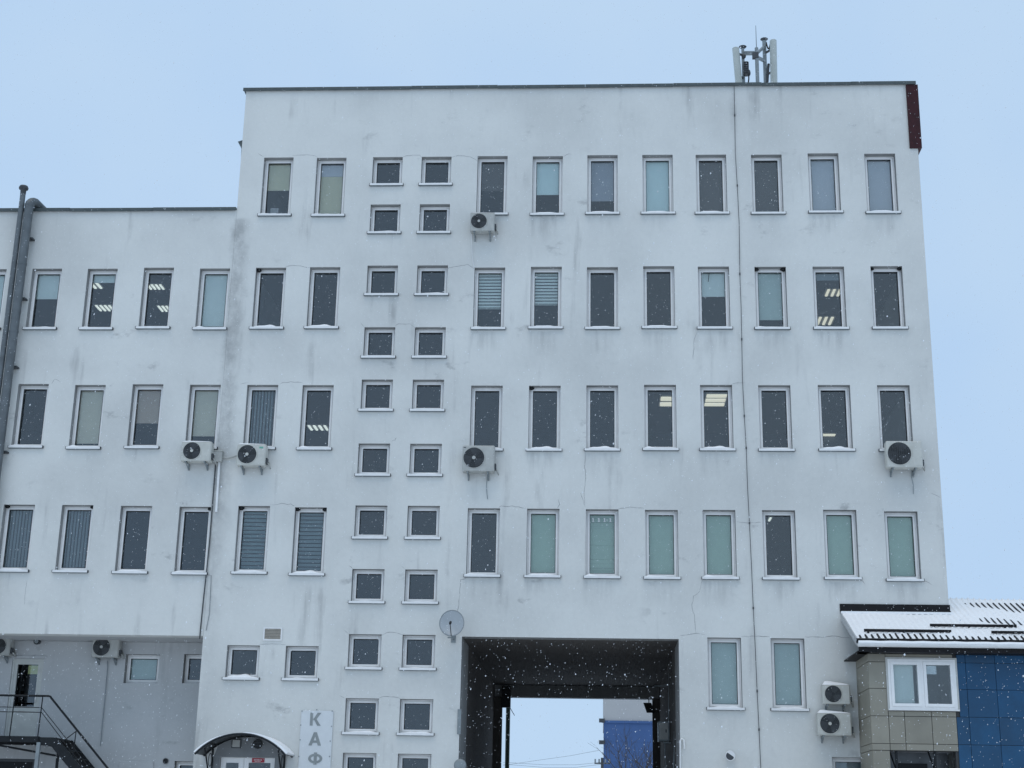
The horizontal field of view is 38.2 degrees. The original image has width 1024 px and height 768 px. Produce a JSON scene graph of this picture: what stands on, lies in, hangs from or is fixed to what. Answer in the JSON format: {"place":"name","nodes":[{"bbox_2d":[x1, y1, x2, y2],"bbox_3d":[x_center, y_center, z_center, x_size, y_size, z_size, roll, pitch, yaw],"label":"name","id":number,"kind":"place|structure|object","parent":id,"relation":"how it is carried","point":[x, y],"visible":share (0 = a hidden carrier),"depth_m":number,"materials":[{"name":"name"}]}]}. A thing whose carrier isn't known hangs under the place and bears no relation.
{"place":"outdoors","nodes":[
{"label":"outdoors","id":0,"kind":"place"},
{"bbox_2d":[0,0,1023,767],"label":"falling snow","id":1,"kind":"structure","parent":0,"point":[528,380],"depth_m":26.37,"materials":[{"name":"white snow"}]},
{"bbox_2d":[0,0,1023,767],"label":"sky","id":2,"kind":"structure","parent":0,"point":[92,152],"materials":[{"name":"blue"}]},
{"bbox_2d":[599,699,652,767],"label":"building","id":3,"kind":"structure","parent":0,"point":[634,715],"depth_m":114.82,"materials":[{"name":"blue metal"}]},
{"bbox_3d":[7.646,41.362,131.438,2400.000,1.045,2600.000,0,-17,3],"label":"ground","id":4,"kind":"structure","parent":0,"visible":0},
{"bbox_2d":[0,185,28,396],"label":"exhaust pipe","id":5,"kind":"object","parent":4,"relation":"on","point":[23,189],"visible":0.98,"depth_m":41.11,"materials":[{"name":"metal"}]},
{"bbox_2d":[0,694,108,767],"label":"steel staircase","id":6,"kind":"structure","parent":4,"relation":"on","point":[71,751],"depth_m":37.97,"materials":[{"name":"black metal"}]},
{"bbox_2d":[0,207,236,767],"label":"office wing","id":7,"kind":"structure","parent":4,"relation":"on","point":[140,247],"depth_m":39.95,"materials":[{"name":"white paint"}]},
{"bbox_2d":[0,639,15,662],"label":"air conditioner","id":8,"kind":"object","parent":7,"relation":"attached to","point":[7,650],"visible":1,"depth_m":39.65,"materials":[{"name":"grey plastic"}]},
{"bbox_2d":[0,759,34,767],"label":"ground door","id":9,"kind":"structure","parent":7,"relation":"attached to","point":[12,763],"depth_m":39.13,"materials":[{"name":"grey metal"}]},
{"bbox_2d":[0,505,34,572],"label":"window","id":10,"kind":"structure","parent":7,"relation":"in","point":[3,569],"depth_m":39.56,"materials":[{"name":"white plastic"}]},
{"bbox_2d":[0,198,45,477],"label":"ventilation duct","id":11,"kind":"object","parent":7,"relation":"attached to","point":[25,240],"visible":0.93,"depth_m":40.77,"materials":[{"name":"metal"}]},
{"bbox_2d":[4,656,45,735],"bbox_3d":[-13.057,8.377,39.597,0.960,2.147,0.144,0,-17,3],"label":"balcony door","id":12,"kind":"structure","parent":7,"relation":"attached to","point":[23,726],"depth_m":39.51,"materials":[{"name":"white plastic"}]},
{"bbox_2d":[8,386,48,448],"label":"window","id":13,"kind":"structure","parent":7,"relation":"in","point":[16,445],"depth_m":40.44,"materials":[{"name":"white plastic"}]},
{"bbox_2d":[22,271,61,329],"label":"window","id":14,"kind":"structure","parent":7,"relation":"in","point":[44,283],"depth_m":41.65,"materials":[{"name":"white plastic"}]},
{"bbox_2d":[52,506,92,572],"bbox_3d":[-11.608,4.137,39.327,0.964,1.845,0.400,0,-17,3],"label":"window","id":15,"kind":"structure","parent":7,"relation":"in","point":[66,519],"depth_m":39.47,"materials":[{"name":"white plastic"}]},
{"bbox_2d":[65,387,105,449],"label":"window","id":16,"kind":"structure","parent":7,"relation":"in","point":[89,417],"depth_m":40.46,"materials":[{"name":"white plastic"}]},
{"bbox_2d":[78,271,117,330],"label":"window","id":17,"kind":"structure","parent":7,"relation":"in","point":[95,276],"depth_m":41.47,"materials":[{"name":"white plastic"}]},
{"bbox_2d":[91,640,124,664],"bbox_3d":[-10.803,7.166,39.623,0.828,0.695,0.417,0,-17,3],"label":"air conditioner","id":18,"kind":"object","parent":7,"relation":"attached to","point":[105,648],"visible":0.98,"depth_m":39.47,"materials":[{"name":"grey plastic"}]},
{"bbox_2d":[111,507,151,574],"bbox_3d":[-10.012,4.153,39.207,0.964,1.833,0.358,0,-17,3],"label":"window","id":19,"kind":"structure","parent":7,"relation":"in","point":[125,509],"depth_m":39.28,"materials":[{"name":"white plastic"}]},
{"bbox_2d":[126,655,159,683],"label":"window","id":20,"kind":"structure","parent":7,"relation":"in","point":[146,670],"depth_m":39.87,"materials":[{"name":"glass"}]},
{"bbox_2d":[124,386,162,448],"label":"window","id":21,"kind":"structure","parent":7,"relation":"in","point":[146,412],"depth_m":40.44,"materials":[{"name":"white plastic"}]},
{"bbox_2d":[135,270,173,329],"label":"window","id":22,"kind":"structure","parent":7,"relation":"in","point":[148,272],"depth_m":41.26,"materials":[{"name":"white plastic"}]},
{"bbox_2d":[171,508,210,575],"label":"window","id":23,"kind":"structure","parent":7,"relation":"in","point":[178,571],"depth_m":39.19,"materials":[{"name":"white plastic"}]},
{"bbox_2d":[180,441,216,470],"bbox_3d":[-8.330,1.906,39.491,0.938,0.744,0.467,0,-17,3],"label":"air conditioner","id":24,"kind":"object","parent":7,"relation":"attached to","point":[199,451],"visible":1,"depth_m":39.32,"materials":[{"name":"white plastic"}]},
{"bbox_2d":[187,387,220,449],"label":"window","id":25,"kind":"structure","parent":7,"relation":"in","point":[208,404],"depth_m":40.33,"materials":[{"name":"white plastic"}]},
{"bbox_2d":[192,271,229,330],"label":"window","id":26,"kind":"structure","parent":7,"relation":"in","point":[214,306],"depth_m":41.26,"materials":[{"name":"white plastic"}]},
{"bbox_2d":[221,757,274,767],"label":"cafe entrance","id":27,"kind":"object","parent":4,"relation":"on","point":[243,762],"visible":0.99,"depth_m":37.36,"materials":[{"name":"white plastic"}]},
{"bbox_2d":[505,708,509,767],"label":"steel post","id":28,"kind":"object","parent":4,"relation":"on","point":[507,743],"visible":0.32,"depth_m":50.20,"materials":[{"name":"white metal"}]},
{"bbox_2d":[193,81,953,767],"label":"office building","id":29,"kind":"structure","parent":4,"relation":"on","point":[605,227],"depth_m":39.91,"materials":[{"name":"white paint"}]},
{"bbox_2d":[222,646,259,680],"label":"window","id":30,"kind":"structure","parent":29,"relation":"in","point":[241,677],"depth_m":38.16,"materials":[{"name":"white plastic"}]},
{"bbox_2d":[193,732,294,767],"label":"entrance canopy","id":31,"kind":"object","parent":29,"relation":"attached to","point":[269,748],"visible":0.99,"depth_m":37.30,"materials":[{"name":"black paint"}]},
{"bbox_2d":[230,506,269,574],"bbox_3d":[-6.846,4.134,39.046,0.964,1.855,0.391,0,-17,3],"label":"window","id":32,"kind":"structure","parent":29,"relation":"in","point":[240,570],"depth_m":39.19,"materials":[{"name":"white plastic"}]},
{"bbox_2d":[236,443,270,474],"bbox_3d":[-6.855,1.994,39.378,0.881,0.795,0.467,0,-17,3],"label":"air conditioner","id":33,"kind":"object","parent":29,"relation":"attached to","point":[256,456],"visible":1,"depth_m":39.20,"materials":[{"name":"white plastic"}]},
{"bbox_2d":[245,387,277,449],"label":"window","id":34,"kind":"structure","parent":29,"relation":"in","point":[251,389],"depth_m":40.20,"materials":[{"name":"white plastic"}]},
{"bbox_2d":[249,269,285,329],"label":"window","id":35,"kind":"structure","parent":29,"relation":"in","point":[265,327],"depth_m":41.08,"materials":[{"name":"white plastic"}]},
{"bbox_2d":[263,627,282,640],"bbox_3d":[-6.177,6.454,38.170,0.490,0.339,0.032,0,-17,3],"label":"vent grille","id":36,"kind":"object","parent":29,"relation":"attached to","point":[272,633],"visible":1,"depth_m":38.16,"materials":[{"name":"white metal"}]},
{"bbox_2d":[257,160,292,216],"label":"window","id":37,"kind":"structure","parent":29,"relation":"in","point":[281,172],"depth_m":42.24,"materials":[{"name":"white plastic"}]},
{"bbox_2d":[281,647,318,681],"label":"window","id":38,"kind":"structure","parent":29,"relation":"in","point":[313,678],"depth_m":38.07,"materials":[{"name":"white plastic"}]},
{"bbox_2d":[288,508,326,575],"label":"window","id":39,"kind":"structure","parent":29,"relation":"in","point":[304,512],"depth_m":39.09,"materials":[{"name":"white plastic"}]},
{"bbox_2d":[296,387,333,450],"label":"window","id":40,"kind":"structure","parent":29,"relation":"in","point":[302,448],"depth_m":39.98,"materials":[{"name":"white plastic"}]},
{"bbox_2d":[298,709,333,767],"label":"cafe sign","id":41,"kind":"object","parent":29,"relation":"attached to","point":[318,725],"visible":1,"depth_m":37.30,"materials":[{"name":"grey paint"}]},
{"bbox_2d":[304,270,339,329],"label":"window","id":42,"kind":"structure","parent":29,"relation":"in","point":[324,326],"depth_m":40.98,"materials":[{"name":"white plastic"}]},
{"bbox_2d":[311,161,345,216],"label":"window","id":43,"kind":"structure","parent":29,"relation":"in","point":[333,175],"depth_m":42.08,"materials":[{"name":"glass"}]},
{"bbox_2d":[341,699,379,735],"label":"window","id":44,"kind":"structure","parent":29,"relation":"in","point":[349,731],"depth_m":37.59,"materials":[{"name":"white plastic"}]},
{"bbox_2d":[344,635,382,669],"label":"window","id":45,"kind":"structure","parent":29,"relation":"in","point":[352,666],"depth_m":38.08,"materials":[{"name":"white plastic"}]},
{"bbox_2d":[348,570,384,603],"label":"window","id":46,"kind":"structure","parent":29,"relation":"in","point":[355,600],"depth_m":38.56,"materials":[{"name":"white plastic"}]},
{"bbox_2d":[351,507,387,539],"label":"window","id":47,"kind":"structure","parent":29,"relation":"in","point":[358,536],"depth_m":39.04,"materials":[{"name":"white plastic"}]},
{"bbox_2d":[354,445,390,476],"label":"window","id":48,"kind":"structure","parent":29,"relation":"in","point":[362,447],"depth_m":39.56,"materials":[{"name":"white plastic"}]},
{"bbox_2d":[358,382,393,411],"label":"window","id":49,"kind":"structure","parent":29,"relation":"in","point":[364,409],"depth_m":40.08,"materials":[{"name":"white plastic"}]},
{"bbox_2d":[360,330,395,358],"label":"window","id":50,"kind":"structure","parent":29,"relation":"in","point":[368,332],"depth_m":40.51,"materials":[{"name":"white plastic"}]},
{"bbox_2d":[364,268,398,296],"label":"window","id":51,"kind":"structure","parent":29,"relation":"in","point":[371,270],"depth_m":41.05,"materials":[{"name":"white plastic"}]},
{"bbox_2d":[367,207,401,234],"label":"window","id":52,"kind":"structure","parent":29,"relation":"in","point":[374,209],"depth_m":41.59,"materials":[{"name":"white plastic"}]},
{"bbox_2d":[369,160,403,186],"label":"window","id":53,"kind":"structure","parent":29,"relation":"in","point":[376,162],"depth_m":42.01,"materials":[{"name":"white plastic"}]},
{"bbox_2d":[396,700,434,735],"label":"window","id":54,"kind":"structure","parent":29,"relation":"in","point":[403,732],"depth_m":37.50,"materials":[{"name":"white plastic"}]},
{"bbox_2d":[399,636,436,670],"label":"window","id":55,"kind":"structure","parent":29,"relation":"in","point":[406,667],"depth_m":37.97,"materials":[{"name":"white plastic"}]},
{"bbox_2d":[401,571,438,604],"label":"window","id":56,"kind":"structure","parent":29,"relation":"in","point":[407,601],"depth_m":38.47,"materials":[{"name":"white plastic"}]},
{"bbox_2d":[404,507,440,539],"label":"window","id":57,"kind":"structure","parent":29,"relation":"in","point":[411,509],"depth_m":38.99,"materials":[{"name":"white plastic"}]},
{"bbox_2d":[406,446,442,476],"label":"window","id":58,"kind":"structure","parent":29,"relation":"in","point":[412,467],"depth_m":39.48,"materials":[{"name":"white plastic"}]},
{"bbox_2d":[409,382,444,411],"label":"window","id":59,"kind":"structure","parent":29,"relation":"in","point":[415,390],"depth_m":40.00,"materials":[{"name":"white plastic"}]},
{"bbox_2d":[411,330,446,358],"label":"window","id":60,"kind":"structure","parent":29,"relation":"in","point":[418,332],"depth_m":40.44,"materials":[{"name":"white plastic"}]},
{"bbox_2d":[414,268,448,295],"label":"window","id":61,"kind":"structure","parent":29,"relation":"in","point":[421,270],"depth_m":40.98,"materials":[{"name":"white plastic"}]},
{"bbox_2d":[416,207,450,233],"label":"window","id":62,"kind":"structure","parent":29,"relation":"in","point":[423,209],"depth_m":41.52,"materials":[{"name":"white plastic"}]},
{"bbox_2d":[418,160,452,185],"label":"window","id":63,"kind":"structure","parent":29,"relation":"in","point":[425,162],"depth_m":41.94,"materials":[{"name":"white plastic"}]},
{"bbox_2d":[439,610,463,642],"bbox_3d":[-1.519,6.130,37.543,0.657,0.766,0.772,13,-21,-34],"label":"satellite dish","id":64,"kind":"object","parent":29,"relation":"attached to","point":[454,617],"visible":0.99,"depth_m":37.48,"materials":[{"name":"grey metal"}]},
{"bbox_2d":[462,446,498,480],"bbox_3d":[-0.817,2.091,38.997,0.956,0.862,0.467,0,-17,3],"label":"air conditioner","id":65,"kind":"object","parent":29,"relation":"attached to","point":[475,459],"visible":1,"depth_m":38.82,"materials":[{"name":"grey plastic"}]},
{"bbox_2d":[463,510,500,577],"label":"window","id":66,"kind":"structure","parent":29,"relation":"in","point":[495,574],"depth_m":38.71,"materials":[{"name":"white plastic"}]},
{"bbox_2d":[470,212,497,241],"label":"air conditioner","id":67,"kind":"object","parent":29,"relation":"attached to","point":[482,222],"visible":1,"depth_m":40.79,"materials":[{"name":"grey plastic"}]},
{"bbox_2d":[470,388,503,451],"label":"window","id":68,"kind":"structure","parent":29,"relation":"in","point":[472,443],"depth_m":39.78,"materials":[{"name":"white plastic"}]},
{"bbox_2d":[470,270,505,329],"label":"window","id":69,"kind":"structure","parent":29,"relation":"in","point":[479,273],"depth_m":40.85,"materials":[{"name":"white plastic"}]},
{"bbox_2d":[477,159,507,215],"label":"window","id":70,"kind":"structure","parent":29,"relation":"in","point":[495,177],"depth_m":41.88,"materials":[{"name":"white plastic"}]},
{"bbox_2d":[524,510,560,578],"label":"window","id":71,"kind":"structure","parent":29,"relation":"in","point":[540,529],"depth_m":38.74,"materials":[{"name":"glass"}]},
{"bbox_2d":[526,386,561,451],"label":"window","id":72,"kind":"structure","parent":29,"relation":"in","point":[531,389],"depth_m":39.62,"materials":[{"name":"white plastic"}]},
{"bbox_2d":[528,269,562,329],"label":"window","id":73,"kind":"structure","parent":29,"relation":"in","point":[544,272],"depth_m":40.78,"materials":[{"name":"white plastic"}]},
{"bbox_2d":[530,159,563,215],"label":"window","id":74,"kind":"structure","parent":29,"relation":"in","point":[544,175],"depth_m":41.76,"materials":[{"name":"white plastic"}]},
{"bbox_2d":[583,511,620,578],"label":"window","id":75,"kind":"structure","parent":29,"relation":"in","point":[606,538],"depth_m":38.65,"materials":[{"name":"white plastic"}]},
{"bbox_2d":[585,158,619,214],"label":"window","id":76,"kind":"structure","parent":29,"relation":"in","point":[604,192],"depth_m":41.65,"materials":[{"name":"white plastic"}]},
{"bbox_2d":[585,270,619,329],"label":"window","id":77,"kind":"structure","parent":29,"relation":"in","point":[589,272],"depth_m":40.54,"materials":[{"name":"white plastic"}]},
{"bbox_2d":[584,387,620,451],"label":"window","id":78,"kind":"structure","parent":29,"relation":"in","point":[589,389],"depth_m":39.54,"materials":[{"name":"white plastic"}]},
{"bbox_2d":[641,158,675,214],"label":"window","id":79,"kind":"structure","parent":29,"relation":"in","point":[659,175],"depth_m":41.52,"materials":[{"name":"white plastic"}]},
{"bbox_2d":[641,269,676,328],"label":"window","id":80,"kind":"structure","parent":29,"relation":"in","point":[645,271],"depth_m":40.46,"materials":[{"name":"white plastic"}]},
{"bbox_2d":[642,387,678,450],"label":"window","id":81,"kind":"structure","parent":29,"relation":"in","point":[673,393],"depth_m":39.46,"materials":[{"name":"white plastic"}]},
{"bbox_2d":[643,511,680,579],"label":"window","id":82,"kind":"structure","parent":29,"relation":"in","point":[664,537],"depth_m":38.54,"materials":[{"name":"white plastic"}]},
{"bbox_2d":[695,158,729,214],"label":"window","id":83,"kind":"structure","parent":29,"relation":"in","point":[708,203],"depth_m":41.43,"materials":[{"name":"grey glass"}]},
{"bbox_2d":[697,269,732,329],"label":"window","id":84,"kind":"structure","parent":29,"relation":"in","point":[712,282],"depth_m":40.54,"materials":[{"name":"white plastic"}]},
{"bbox_2d":[704,392,726,405],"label":"ceiling lamp","id":85,"kind":"object","parent":29,"relation":"attached to","point":[715,397],"visible":0.89,"depth_m":42.06,"materials":[{"name":"white plastic"}]},
{"bbox_2d":[699,387,735,451],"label":"window","id":86,"kind":"structure","parent":29,"relation":"in","point":[729,397],"depth_m":39.34,"materials":[{"name":"white plastic"}]},
{"bbox_2d":[701,511,739,579],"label":"window","id":87,"kind":"structure","parent":29,"relation":"in","point":[716,538],"depth_m":38.47,"materials":[{"name":"white plastic"}]},
{"bbox_2d":[706,638,744,710],"bbox_3d":[5.370,7.336,37.351,0.964,1.813,0.382,0,-17,3],"label":"window","id":88,"kind":"structure","parent":29,"relation":"in","point":[729,682],"depth_m":37.50,"materials":[{"name":"glass"}]},
{"bbox_2d":[734,91,760,767],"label":"conductor cable","id":89,"kind":"object","parent":29,"relation":"attached to","point":[745,437],"visible":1,"depth_m":38.96,"materials":[{"name":"grey metal"}]},
{"bbox_2d":[732,26,776,82],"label":"antenna mast","id":90,"kind":"object","parent":29,"relation":"on","point":[746,72],"visible":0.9,"depth_m":44.36,"materials":[{"name":"grey metal"}]},
{"bbox_2d":[751,158,785,214],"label":"window","id":91,"kind":"structure","parent":29,"relation":"in","point":[763,170],"depth_m":41.34,"materials":[{"name":"grey glass"}]},
{"bbox_2d":[754,268,790,329],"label":"window","id":92,"kind":"structure","parent":29,"relation":"in","point":[774,303],"depth_m":40.38,"materials":[{"name":"glass"}]},
{"bbox_2d":[758,387,794,451],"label":"window","id":93,"kind":"structure","parent":29,"relation":"in","point":[760,389],"depth_m":39.29,"materials":[{"name":"white plastic"}]},
{"bbox_2d":[762,512,799,580],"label":"window","id":94,"kind":"structure","parent":29,"relation":"in","point":[792,577],"depth_m":38.26,"materials":[{"name":"white plastic"}]},
{"bbox_2d":[770,639,809,711],"bbox_3d":[6.958,7.338,37.258,0.964,1.813,0.382,0,-17,3],"label":"window","id":95,"kind":"structure","parent":29,"relation":"in","point":[793,678],"depth_m":37.40,"materials":[{"name":"teal glass"}]},
{"bbox_2d":[808,156,843,213],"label":"window","id":96,"kind":"structure","parent":29,"relation":"in","point":[819,167],"depth_m":41.26,"materials":[{"name":"grey glass"}]},
{"bbox_2d":[813,269,849,329],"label":"window","id":97,"kind":"structure","parent":29,"relation":"in","point":[818,274],"depth_m":40.28,"materials":[{"name":"white plastic"}]},
{"bbox_2d":[816,710,854,743],"bbox_3d":[7.999,8.463,36.535,0.934,0.798,0.467,0,-17,3],"label":"air conditioner","id":98,"kind":"object","parent":29,"relation":"attached to","point":[829,722],"visible":1,"depth_m":36.36,"materials":[{"name":"white plastic"}]},
{"bbox_2d":[818,387,855,451],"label":"window","id":99,"kind":"structure","parent":29,"relation":"in","point":[847,406],"depth_m":39.17,"materials":[{"name":"white plastic"}]},
{"bbox_2d":[821,681,853,711],"bbox_3d":[8.093,7.767,36.745,0.787,0.743,0.463,0,-17,3],"label":"air conditioner","id":100,"kind":"object","parent":29,"relation":"attached to","point":[836,693],"visible":1,"depth_m":36.57,"materials":[{"name":"white plastic"}]},
{"bbox_2d":[823,511,862,579],"bbox_3d":[8.477,4.169,38.139,0.964,1.833,0.382,0,-17,3],"label":"window","id":101,"kind":"structure","parent":29,"relation":"in","point":[842,541],"depth_m":38.29,"materials":[{"name":"white plastic"}]},
{"bbox_2d":[832,758,860,767],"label":"window","id":102,"kind":"structure","parent":29,"relation":"in","point":[838,762],"depth_m":36.68,"materials":[{"name":"white plastic"}]},
{"bbox_2d":[864,157,901,214],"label":"window","id":103,"kind":"structure","parent":29,"relation":"in","point":[881,171],"depth_m":41.16,"materials":[{"name":"glass"}]},
{"bbox_2d":[870,267,908,329],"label":"window","id":104,"kind":"structure","parent":29,"relation":"in","point":[900,302],"depth_m":40.09,"materials":[{"name":"white plastic"}]},
{"bbox_2d":[877,387,910,451],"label":"window","id":105,"kind":"structure","parent":29,"relation":"in","point":[879,389],"depth_m":39.19,"materials":[{"name":"white plastic"}]},
{"bbox_2d":[884,441,924,476],"bbox_3d":[10.211,1.954,38.398,1.023,0.870,0.467,0,-17,3],"label":"air conditioner","id":106,"kind":"object","parent":29,"relation":"attached to","point":[898,456],"visible":1,"depth_m":38.23,"materials":[{"name":"white plastic"}]},
{"bbox_2d":[884,513,924,581],"bbox_3d":[10.034,4.200,38.039,0.964,1.833,0.382,0,-17,3],"label":"window","id":107,"kind":"structure","parent":29,"relation":"in","point":[900,535],"depth_m":38.19,"materials":[{"name":"teal glass"}]},
{"bbox_2d":[588,721,652,767],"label":"bare tree","id":108,"kind":"object","parent":4,"relation":"on","point":[649,760],"visible":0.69,"depth_m":79.82,"materials":[{"name":"brown plant"}]},
{"bbox_2d":[840,597,1023,767],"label":"annex building","id":109,"kind":"structure","parent":4,"relation":"on","point":[883,746],"depth_m":35.22,"materials":[{"name":"blue tile"}]},
{"bbox_2d":[885,657,959,711],"bbox_3d":[9.789,7.170,35.298,1.682,1.252,0.210,0,-17,3],"label":"window","id":110,"kind":"structure","parent":109,"relation":"in","point":[900,685],"depth_m":35.33,"materials":[{"name":"white plastic"}]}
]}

